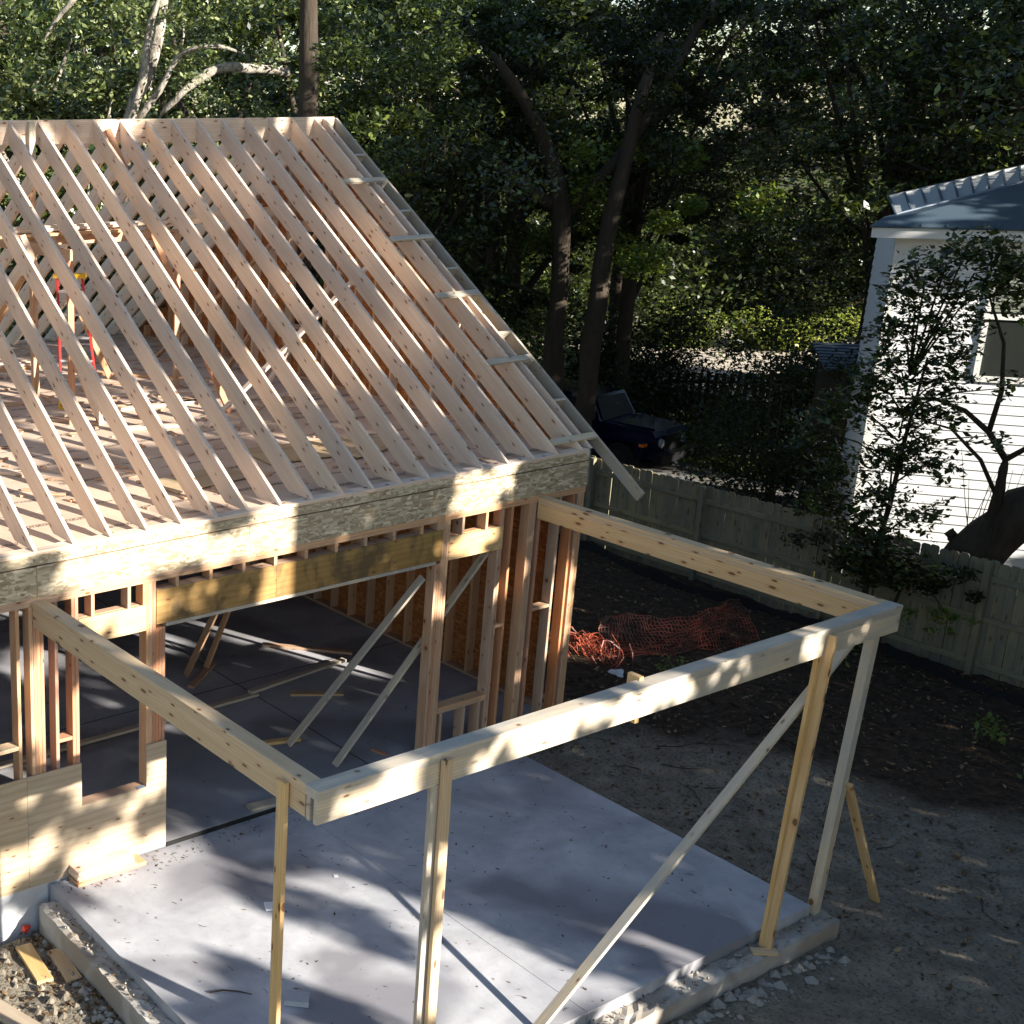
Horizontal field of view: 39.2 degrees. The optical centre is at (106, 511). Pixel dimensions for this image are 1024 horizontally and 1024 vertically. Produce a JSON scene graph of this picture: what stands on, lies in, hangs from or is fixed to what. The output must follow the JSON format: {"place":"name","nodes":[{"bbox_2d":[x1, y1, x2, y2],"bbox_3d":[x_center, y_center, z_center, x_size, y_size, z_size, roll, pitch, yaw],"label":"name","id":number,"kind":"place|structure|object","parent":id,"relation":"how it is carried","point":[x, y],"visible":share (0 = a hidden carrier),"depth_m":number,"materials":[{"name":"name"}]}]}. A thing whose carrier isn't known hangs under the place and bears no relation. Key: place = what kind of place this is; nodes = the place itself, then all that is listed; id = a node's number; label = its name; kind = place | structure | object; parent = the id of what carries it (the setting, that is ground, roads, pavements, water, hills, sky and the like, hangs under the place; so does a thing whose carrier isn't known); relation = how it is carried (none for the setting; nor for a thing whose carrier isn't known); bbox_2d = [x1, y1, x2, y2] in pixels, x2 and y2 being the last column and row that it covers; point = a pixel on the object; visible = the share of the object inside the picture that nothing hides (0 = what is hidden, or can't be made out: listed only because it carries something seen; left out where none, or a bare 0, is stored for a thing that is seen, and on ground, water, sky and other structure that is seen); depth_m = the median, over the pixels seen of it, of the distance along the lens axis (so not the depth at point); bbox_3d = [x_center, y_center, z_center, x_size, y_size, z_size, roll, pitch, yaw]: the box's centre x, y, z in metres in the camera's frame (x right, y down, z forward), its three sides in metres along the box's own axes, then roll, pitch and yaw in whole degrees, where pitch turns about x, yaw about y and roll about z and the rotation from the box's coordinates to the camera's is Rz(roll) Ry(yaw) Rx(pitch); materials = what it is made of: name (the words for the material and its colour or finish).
{"place":"outdoors","nodes":[
{"label":"outdoors","id":0,"kind":"place"},
{"bbox_2d":[0,162,1023,1023],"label":"ground","id":1,"kind":"structure","parent":0,"point":[880,984],"depth_m":15.50,"materials":[{"name":"soil"}]},
{"bbox_2d":[0,999,40,1023],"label":"board","id":2,"kind":"object","parent":1,"relation":"on","point":[9,1014],"visible":1,"depth_m":11.99,"materials":[{"name":"brown wood"}]},
{"bbox_2d":[0,883,47,945],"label":"foundation wall","id":3,"kind":"structure","parent":1,"relation":"on","point":[19,910],"depth_m":13.29,"materials":[{"name":"concrete"}]},
{"bbox_2d":[15,943,52,984],"bbox_3d":[-0.697,4.332,12.766,0.160,0.038,0.604,-7,18,-22],"label":"board","id":4,"kind":"object","parent":1,"relation":"on","point":[33,963],"visible":1,"depth_m":12.73,"materials":[{"name":"yellow wood"}]},
{"bbox_2d":[48,948,80,982],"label":"board","id":5,"kind":"object","parent":1,"relation":"on","point":[61,960],"visible":1,"depth_m":12.70,"materials":[{"name":"brown wood"}]},
{"bbox_2d":[0,0,144,336],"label":"oak tree","id":6,"kind":"object","parent":1,"relation":"on","point":[41,101],"visible":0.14,"depth_m":25.87,"materials":[{"name":"green plant"}]},
{"bbox_2d":[1,0,187,275],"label":"oak tree","id":7,"kind":"object","parent":1,"relation":"on","point":[77,47],"visible":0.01,"depth_m":42.93,"materials":[{"name":"green plant"}]},
{"bbox_2d":[0,0,195,338],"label":"oak tree","id":8,"kind":"object","parent":1,"relation":"on","point":[7,78],"visible":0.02,"depth_m":26.59,"materials":[{"name":"green plant"}]},
{"bbox_2d":[39,901,173,1023],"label":"footing ledge","id":9,"kind":"object","parent":1,"relation":"on","point":[99,978],"visible":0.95,"depth_m":12.36,"materials":[{"name":"concrete"}]},
{"bbox_2d":[0,0,224,339],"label":"oak tree","id":10,"kind":"object","parent":1,"relation":"on","point":[11,90],"visible":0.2,"depth_m":24.95,"materials":[{"name":"green plant"}]},
{"bbox_2d":[2,0,332,293],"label":"oak tree","id":11,"kind":"object","parent":1,"relation":"on","point":[100,51],"visible":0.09,"depth_m":39.22,"materials":[{"name":"green plant"}]},
{"bbox_2d":[43,0,298,317],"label":"pale tree","id":12,"kind":"object","parent":1,"relation":"on","point":[157,13],"visible":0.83,"depth_m":23.99,"materials":[{"name":"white plant"}]},
{"bbox_2d":[6,0,413,321],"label":"oak tree","id":13,"kind":"object","parent":1,"relation":"on","point":[134,33],"visible":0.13,"depth_m":27.72,"materials":[{"name":"green plant"}]},
{"bbox_2d":[87,0,409,157],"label":"oak tree","id":14,"kind":"object","parent":1,"relation":"on","point":[288,27],"visible":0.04,"depth_m":42.03,"materials":[{"name":"green plant"}]},
{"bbox_2d":[0,565,558,902],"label":"garage slab","id":15,"kind":"structure","parent":1,"relation":"on","point":[224,792],"depth_m":17.32,"materials":[{"name":"concrete"}]},
{"bbox_2d":[0,693,258,768],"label":"board","id":16,"kind":"object","parent":15,"relation":"on","point":[100,737],"visible":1,"depth_m":16.38,"materials":[{"name":"brown wood"}]},
{"bbox_2d":[248,658,345,693],"bbox_3d":[2.584,2.203,17.939,1.761,0.038,0.090,-13,21,-35],"label":"board","id":17,"kind":"object","parent":16,"relation":"on","point":[277,682],"visible":1,"depth_m":17.89,"materials":[{"name":"brown wood"}]},
{"bbox_2d":[188,662,215,688],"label":"board","id":18,"kind":"object","parent":15,"relation":"on","point":[198,678],"visible":0.85,"depth_m":18.03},
{"bbox_2d":[166,806,289,846],"bbox_3d":[2.159,3.243,14.898,3.540,0.051,0.012,-10,19,-29],"label":"garage slab edge","id":19,"kind":"object","parent":15,"relation":"attached to","point":[218,827],"visible":0.36,"depth_m":14.38,"materials":[{"name":"black concrete"}]},
{"bbox_2d":[246,797,275,811],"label":"board","id":20,"kind":"object","parent":15,"relation":"on","point":[261,804],"visible":0.65,"depth_m":14.71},
{"bbox_2d":[263,737,300,744],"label":"board","id":21,"kind":"object","parent":15,"relation":"on","point":[283,740],"visible":0.61,"depth_m":16.19,"materials":[{"name":"yellow wood"}]},
{"bbox_2d":[262,642,351,654],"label":"board","id":22,"kind":"object","parent":15,"relation":"on","point":[306,648],"visible":1,"depth_m":18.96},
{"bbox_2d":[290,691,343,695],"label":"board","id":23,"kind":"object","parent":15,"relation":"on","point":[311,693],"visible":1,"depth_m":17.49,"materials":[{"name":"brown wood"}]},
{"bbox_2d":[0,117,644,897],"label":"house frame","id":24,"kind":"object","parent":15,"relation":"on","point":[434,557],"visible":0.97,"depth_m":15.69,"materials":[{"name":"brown wood"}]},
{"bbox_2d":[0,469,64,480],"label":"board","id":25,"kind":"object","parent":24,"relation":"on","point":[9,472],"depth_m":14.96,"materials":[{"name":"brown wood"}]},
{"bbox_2d":[53,273,96,408],"bbox_3d":[-0.405,-2.485,18.772,0.674,1.780,1.654,-1,17,-1],"label":"step ladder","id":26,"kind":"object","parent":24,"relation":"on","point":[81,276],"visible":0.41,"depth_m":18.33,"materials":[{"name":"red"}]},
{"bbox_2d":[12,399,196,421],"bbox_3d":[-0.529,-1.312,17.908,4.423,0.038,0.120,-8,18,-23],"label":"board","id":27,"kind":"object","parent":24,"relation":"on","point":[86,412],"visible":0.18,"depth_m":18.05,"materials":[{"name":"brown wood"}]},
{"bbox_2d":[0,207,275,424],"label":"plank scaffold","id":28,"kind":"object","parent":24,"relation":"on","point":[87,234],"visible":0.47,"depth_m":18.51,"materials":[{"name":"brown wood"}]},
{"bbox_2d":[110,387,216,397],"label":"board","id":29,"kind":"object","parent":24,"relation":"on","point":[147,393],"visible":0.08,"depth_m":19.17,"materials":[{"name":"brown wood"}]},
{"bbox_2d":[128,420,239,429],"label":"board","id":30,"kind":"object","parent":24,"relation":"on","point":[169,425],"visible":0.35,"depth_m":17.20,"materials":[{"name":"brown wood"}]},
{"bbox_2d":[159,467,244,492],"bbox_3d":[1.035,-0.365,14.764,1.100,0.012,0.550,-13,21,-35],"label":"plywood offcut","id":31,"kind":"object","parent":24,"relation":"on","point":[202,477],"visible":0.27,"depth_m":14.72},
{"bbox_2d":[0,344,462,508],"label":"wood scraps","id":32,"kind":"object","parent":24,"relation":"on","point":[217,447],"visible":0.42,"depth_m":16.88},
{"bbox_2d":[157,390,318,402],"bbox_3d":[1.993,-1.627,18.894,2.668,0.038,0.120,-5,18,-16],"label":"board","id":33,"kind":"object","parent":24,"relation":"on","point":[313,392],"visible":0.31,"depth_m":18.93,"materials":[{"name":"brown wood"}]},
{"bbox_2d":[247,436,385,463],"bbox_3d":[2.476,-0.752,16.007,1.600,0.012,0.750,-7,18,-22],"label":"plywood offcut","id":34,"kind":"object","parent":24,"relation":"on","point":[289,451],"visible":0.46,"depth_m":15.91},
{"bbox_2d":[323,435,405,457],"bbox_3d":[3.120,-0.794,16.084,1.000,0.012,0.500,-16,23,-42],"label":"plywood offcut","id":35,"kind":"object","parent":34,"relation":"on","point":[353,449],"visible":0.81,"depth_m":16.05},
{"bbox_2d":[0,613,831,1023],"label":"slab leaves","id":36,"kind":"object","parent":15,"relation":"on","point":[352,887],"visible":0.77,"depth_m":13.01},
{"bbox_2d":[50,807,586,1023],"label":"porch slab","id":37,"kind":"structure","parent":1,"relation":"on","point":[347,974],"depth_m":12.48,"materials":[{"name":"concrete"}]},
{"bbox_2d":[69,853,145,887],"bbox_3d":[0.013,3.657,13.588,0.810,0.038,0.190,-10,20,-30],"label":"board","id":38,"kind":"object","parent":37,"relation":"on","point":[140,860],"visible":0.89,"depth_m":13.50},
{"bbox_2d":[75,860,136,882],"bbox_3d":[-0.030,3.627,13.552,0.670,0.038,0.190,-9,19,-27],"label":"board","id":39,"kind":"object","parent":38,"relation":"on","point":[134,863],"visible":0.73,"depth_m":13.49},
{"bbox_2d":[68,858,133,880],"bbox_3d":[-0.054,3.596,13.522,0.670,0.038,0.190,-10,20,-29],"label":"board","id":40,"kind":"object","parent":39,"relation":"on","point":[75,876],"visible":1,"depth_m":13.41,"materials":[{"name":"brown wood"}]},
{"bbox_2d":[69,847,133,876],"bbox_3d":[-0.050,3.554,13.524,0.650,0.038,0.185,-10,20,-30],"label":"board","id":41,"kind":"object","parent":40,"relation":"on","point":[96,863],"visible":1,"depth_m":13.49,"materials":[{"name":"brown wood"}]},
{"bbox_2d":[284,989,308,1007],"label":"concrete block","id":42,"kind":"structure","parent":37,"relation":"on","point":[294,998],"depth_m":11.56,"materials":[{"name":"concrete"}]},
{"bbox_2d":[32,496,902,1023],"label":"porch frame","id":43,"kind":"object","parent":37,"relation":"on","point":[826,646],"visible":0.98,"depth_m":11.13,"materials":[{"name":"yellow wood"}]},
{"bbox_2d":[148,0,498,324],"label":"oak tree","id":44,"kind":"object","parent":1,"relation":"on","point":[361,124],"visible":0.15,"depth_m":27.98,"materials":[{"name":"green plant"}]},
{"bbox_2d":[200,0,542,245],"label":"oak tree","id":45,"kind":"object","parent":1,"relation":"on","point":[259,33],"visible":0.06,"depth_m":40.34,"materials":[{"name":"green plant"}]},
{"bbox_2d":[220,0,567,324],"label":"oak tree","id":46,"kind":"object","parent":1,"relation":"on","point":[309,68],"visible":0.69,"depth_m":22.77,"materials":[{"name":"green plant"}]},
{"bbox_2d":[234,161,585,352],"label":"hedge","id":47,"kind":"object","parent":1,"relation":"on","point":[321,280],"visible":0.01,"depth_m":42.65,"materials":[{"name":"green plant"}]},
{"bbox_2d":[248,0,596,352],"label":"oak tree","id":48,"kind":"object","parent":1,"relation":"on","point":[461,112],"visible":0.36,"depth_m":30.64,"materials":[{"name":"green plant"}]},
{"bbox_2d":[24,903,850,1023],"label":"rubble","id":49,"kind":"object","parent":1,"relation":"on","point":[750,995],"visible":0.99,"depth_m":12.16,"materials":[{"name":"concrete"}]},
{"bbox_2d":[366,0,654,268],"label":"oak tree","id":50,"kind":"object","parent":1,"relation":"on","point":[586,64],"visible":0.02,"depth_m":45.76,"materials":[{"name":"green plant"}]},
{"bbox_2d":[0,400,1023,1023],"bbox_3d":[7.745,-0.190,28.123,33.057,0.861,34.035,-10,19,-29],"label":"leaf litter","id":51,"kind":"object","parent":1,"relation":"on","point":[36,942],"visible":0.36,"depth_m":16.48,"materials":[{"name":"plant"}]},
{"bbox_2d":[0,633,1023,1023],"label":"dirt clods","id":52,"kind":"object","parent":1,"relation":"on","point":[90,997],"visible":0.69,"depth_m":14.51,"materials":[{"name":"soil"}]},
{"bbox_2d":[334,0,690,328],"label":"oak tree","id":53,"kind":"object","parent":1,"relation":"on","point":[489,255],"visible":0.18,"depth_m":34.18,"materials":[{"name":"green plant"}]},
{"bbox_2d":[29,0,1010,288],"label":"wood","id":54,"kind":"object","parent":1,"relation":"on","point":[289,34],"visible":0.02,"depth_m":68.77,"materials":[{"name":"green plant"}]},
{"bbox_2d":[335,0,717,334],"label":"oak tree","id":55,"kind":"object","parent":1,"relation":"on","point":[512,261],"visible":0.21,"depth_m":33.96,"materials":[{"name":"green plant"}]},
{"bbox_2d":[429,127,661,365],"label":"hedge","id":56,"kind":"object","parent":1,"relation":"on","point":[581,257],"visible":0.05,"depth_m":45.27,"materials":[{"name":"green plant"}]},
{"bbox_2d":[485,286,632,401],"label":"shrub","id":57,"kind":"object","parent":1,"relation":"on","point":[535,319],"visible":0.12,"depth_m":35.22,"materials":[{"name":"green plant"}]},
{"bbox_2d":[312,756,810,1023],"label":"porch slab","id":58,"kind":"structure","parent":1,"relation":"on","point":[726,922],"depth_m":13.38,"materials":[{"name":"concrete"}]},
{"bbox_2d":[152,635,1023,1010],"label":"twigs","id":59,"kind":"object","parent":1,"relation":"on","point":[756,727],"visible":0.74,"depth_m":16.84,"materials":[{"name":"wood"}]},
{"bbox_2d":[288,0,918,407],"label":"oak tree","id":60,"kind":"object","parent":1,"relation":"on","point":[562,208],"visible":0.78,"depth_m":29.54,"materials":[{"name":"green plant"}]},
{"bbox_2d":[482,0,752,310],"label":"oak tree","id":61,"kind":"object","parent":1,"relation":"on","point":[595,108],"visible":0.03,"depth_m":50.40,"materials":[{"name":"green plant"}]},
{"bbox_2d":[480,285,765,435],"bbox_3d":[13.776,-3.932,36.751,8.680,4.858,9.211,8,19,27],"label":"shrub","id":62,"kind":"object","parent":1,"relation":"on","point":[610,371],"visible":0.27,"depth_m":36.36,"materials":[{"name":"green plant"}]},
{"bbox_2d":[527,276,727,410],"bbox_3d":[15.465,-4.639,38.511,6.992,4.706,6.177,-2,17,-6],"label":"shrub","id":63,"kind":"object","parent":1,"relation":"on","point":[667,324],"visible":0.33,"depth_m":36.69,"materials":[{"name":"green plant"}]},
{"bbox_2d":[436,0,843,357],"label":"oak tree","id":64,"kind":"object","parent":1,"relation":"on","point":[616,287],"visible":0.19,"depth_m":38.48,"materials":[{"name":"green plant"}]},
{"bbox_2d":[509,31,796,455],"bbox_3d":[11.858,-6.023,31.546,4.036,10.052,7.800,-5,18,-16],"label":"oak tree","id":65,"kind":"object","parent":1,"relation":"on","point":[592,337],"visible":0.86,"depth_m":30.25,"materials":[{"name":"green plant"}]},
{"bbox_2d":[564,309,741,424],"bbox_3d":[14.694,-3.753,37.080,6.892,3.490,5.133,-10,19,-29],"label":"shrub","id":66,"kind":"object","parent":1,"relation":"on","point":[671,373],"visible":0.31,"depth_m":36.60,"materials":[{"name":"green plant"}]},
{"bbox_2d":[568,598,760,668],"bbox_3d":[8.514,1.895,20.444,3.830,0.625,1.271,-10,19,-29],"label":"safety netting","id":67,"kind":"object","parent":1,"relation":"on","point":[591,642],"visible":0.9,"depth_m":20.41,"materials":[{"name":"plastic"}]},
{"bbox_2d":[454,0,881,391],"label":"oak tree","id":68,"kind":"object","parent":1,"relation":"on","point":[617,26],"visible":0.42,"depth_m":32.59,"materials":[{"name":"green plant"}]},
{"bbox_2d":[468,55,880,362],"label":"hedge","id":69,"kind":"object","parent":1,"relation":"on","point":[661,284],"visible":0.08,"depth_m":48.80,"materials":[{"name":"green plant"}]},
{"bbox_2d":[636,306,734,346],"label":"shrub","id":70,"kind":"object","parent":1,"relation":"on","point":[712,321],"visible":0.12,"depth_m":47.62,"materials":[{"name":"green plant"}]},
{"bbox_2d":[528,87,862,318],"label":"tree","id":71,"kind":"object","parent":1,"relation":"on","point":[719,262],"visible":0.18,"depth_m":55.51,"materials":[{"name":"green plant"}]},
{"bbox_2d":[609,395,816,563],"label":"grass","id":72,"kind":"structure","parent":1,"relation":"on","point":[779,433],"depth_m":35.45,"materials":[{"name":"green plant"}]},
{"bbox_2d":[588,909,839,1023],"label":"footing ledge","id":73,"kind":"object","parent":1,"relation":"on","point":[722,980],"visible":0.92,"depth_m":12.14,"materials":[{"name":"concrete"}]},
{"bbox_2d":[667,372,793,407],"bbox_3d":[20.108,-3.436,38.450,7.555,1.120,0.072,1,17,6],"label":"picket fence","id":74,"kind":"object","parent":1,"relation":"on","point":[708,378],"visible":0.07,"depth_m":38.60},
{"bbox_2d":[669,316,818,491],"bbox_3d":[16.212,-2.341,30.948,5.296,4.278,6.555,-10,19,-29],"label":"shrub","id":75,"kind":"object","parent":1,"relation":"on","point":[756,415],"visible":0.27,"depth_m":31.27,"materials":[{"name":"green plant"}]},
{"bbox_2d":[675,302,860,548],"bbox_3d":[13.548,-1.727,26.779,3.672,4.895,5.166,9,19,28],"label":"shrub","id":76,"kind":"object","parent":1,"relation":"on","point":[780,467],"visible":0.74,"depth_m":26.66,"materials":[{"name":"green plant"}]},
{"bbox_2d":[650,0,893,299],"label":"oak tree","id":77,"kind":"object","parent":1,"relation":"on","point":[779,99],"visible":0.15,"depth_m":56.21,"materials":[{"name":"green plant"}]},
{"bbox_2d":[679,264,865,421],"bbox_3d":[19.649,-4.733,36.338,6.147,6.018,7.697,-10,19,-29],"label":"shrub","id":78,"kind":"object","parent":1,"relation":"on","point":[825,326],"visible":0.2,"depth_m":36.10,"materials":[{"name":"green plant"}]},
{"bbox_2d":[715,295,861,432],"bbox_3d":[19.489,-3.369,34.494,6.516,4.020,6.778,12,21,35],"label":"shrub","id":79,"kind":"object","parent":1,"relation":"on","point":[795,315],"visible":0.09,"depth_m":35.57,"materials":[{"name":"green plant"}]},
{"bbox_2d":[641,96,936,329],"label":"tree","id":80,"kind":"object","parent":1,"relation":"on","point":[765,230],"visible":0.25,"depth_m":54.78,"materials":[{"name":"green plant"}]},
{"bbox_2d":[558,533,1023,707],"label":"silt barrier","id":81,"kind":"object","parent":1,"relation":"on","point":[937,669],"visible":0.71,"depth_m":22.61,"materials":[{"name":"black fabric"}]},
{"bbox_2d":[559,455,1023,687],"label":"board fence","id":82,"kind":"object","parent":1,"relation":"on","point":[688,509],"visible":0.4,"depth_m":22.48,"materials":[{"name":"grey wood"}]},
{"bbox_2d":[730,305,861,351],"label":"shrub","id":83,"kind":"object","parent":1,"relation":"on","point":[749,320],"visible":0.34,"depth_m":46.69,"materials":[{"name":"green plant"}]},
{"bbox_2d":[633,0,1023,343],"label":"oak tree","id":84,"kind":"object","parent":1,"relation":"on","point":[801,119],"visible":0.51,"depth_m":31.06,"materials":[{"name":"green plant"}]},
{"bbox_2d":[797,342,859,514],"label":"garden shed","id":85,"kind":"structure","parent":1,"relation":"on","point":[822,350],"depth_m":27.90,"materials":[{"name":"metal"}]},
{"bbox_2d":[707,0,1023,297],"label":"oak tree","id":86,"kind":"object","parent":1,"relation":"on","point":[827,251],"visible":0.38,"depth_m":31.98,"materials":[{"name":"green plant"}]},
{"bbox_2d":[747,104,1010,313],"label":"hedge","id":87,"kind":"object","parent":1,"relation":"on","point":[782,257],"visible":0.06,"depth_m":54.00,"materials":[{"name":"green plant"}]},
{"bbox_2d":[780,526,985,641],"bbox_3d":[12.212,1.325,20.965,1.208,1.884,3.408,-6,18,-18],"label":"fence vine","id":88,"kind":"object","parent":1,"relation":"on","point":[965,570],"visible":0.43,"depth_m":20.25,"materials":[{"name":"green plant"}]},
{"bbox_2d":[759,0,1023,222],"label":"oak tree","id":89,"kind":"object","parent":1,"relation":"on","point":[973,132],"visible":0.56,"depth_m":27.08,"materials":[{"name":"green plant"}]},
{"bbox_2d":[771,223,1023,651],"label":"leafy sapling","id":90,"kind":"object","parent":1,"relation":"on","point":[875,539],"visible":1,"depth_m":19.55,"materials":[{"name":"green plant"}]},
{"bbox_2d":[786,0,1022,218],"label":"oak tree","id":91,"kind":"object","parent":1,"relation":"on","point":[886,5],"visible":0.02,"depth_m":53.22,"materials":[{"name":"green plant"}]},
{"bbox_2d":[832,165,1023,595],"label":"neighbour house","id":92,"kind":"structure","parent":1,"relation":"on","point":[928,216],"depth_m":23.21,"materials":[{"name":"white"}]},
{"bbox_2d":[972,250,1023,384],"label":"window","id":93,"kind":"structure","parent":92,"relation":"in","point":[1014,337],"depth_m":22.74,"materials":[{"name":"white glass"}]},
{"bbox_2d":[871,0,1023,168],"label":"oak tree","id":94,"kind":"object","parent":1,"relation":"on","point":[912,145],"visible":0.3,"depth_m":27.55,"materials":[{"name":"green plant"}]},
{"bbox_2d":[896,0,1023,648],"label":"leaning oak","id":95,"kind":"object","parent":1,"relation":"on","point":[995,531],"visible":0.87,"depth_m":20.01,"materials":[{"name":"green plant"}]},
{"bbox_2d":[961,711,1014,748],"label":"weed","id":96,"kind":"object","parent":1,"relation":"on","point":[987,741],"visible":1,"depth_m":17.23,"materials":[{"name":"green plant"}]},
{"bbox_2d":[40,0,1010,159],"label":"sky","id":97,"kind":"structure","parent":0,"point":[293,47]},
{"bbox_2d":[591,449,723,485],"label":"driveway","id":98,"kind":"structure","parent":0,"point":[654,468],"depth_m":31.87,"materials":[{"name":"concrete"}]},
{"bbox_2d":[537,378,699,467],"bbox_3d":[12.092,-2.169,32.942,1.960,1.750,4.640,-13,21,-35],"label":"parked car","id":99,"kind":"object","parent":98,"relation":"on","point":[626,433],"visible":0.5,"depth_m":31.64,"materials":[{"name":"blue paint"}]},
{"bbox_2d":[521,315,854,399],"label":"road","id":100,"kind":"structure","parent":0,"point":[704,355],"depth_m":45.65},
{"bbox_2d":[699,477,831,525],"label":"driveway","id":101,"kind":"structure","parent":0,"point":[758,488],"depth_m":30.15,"materials":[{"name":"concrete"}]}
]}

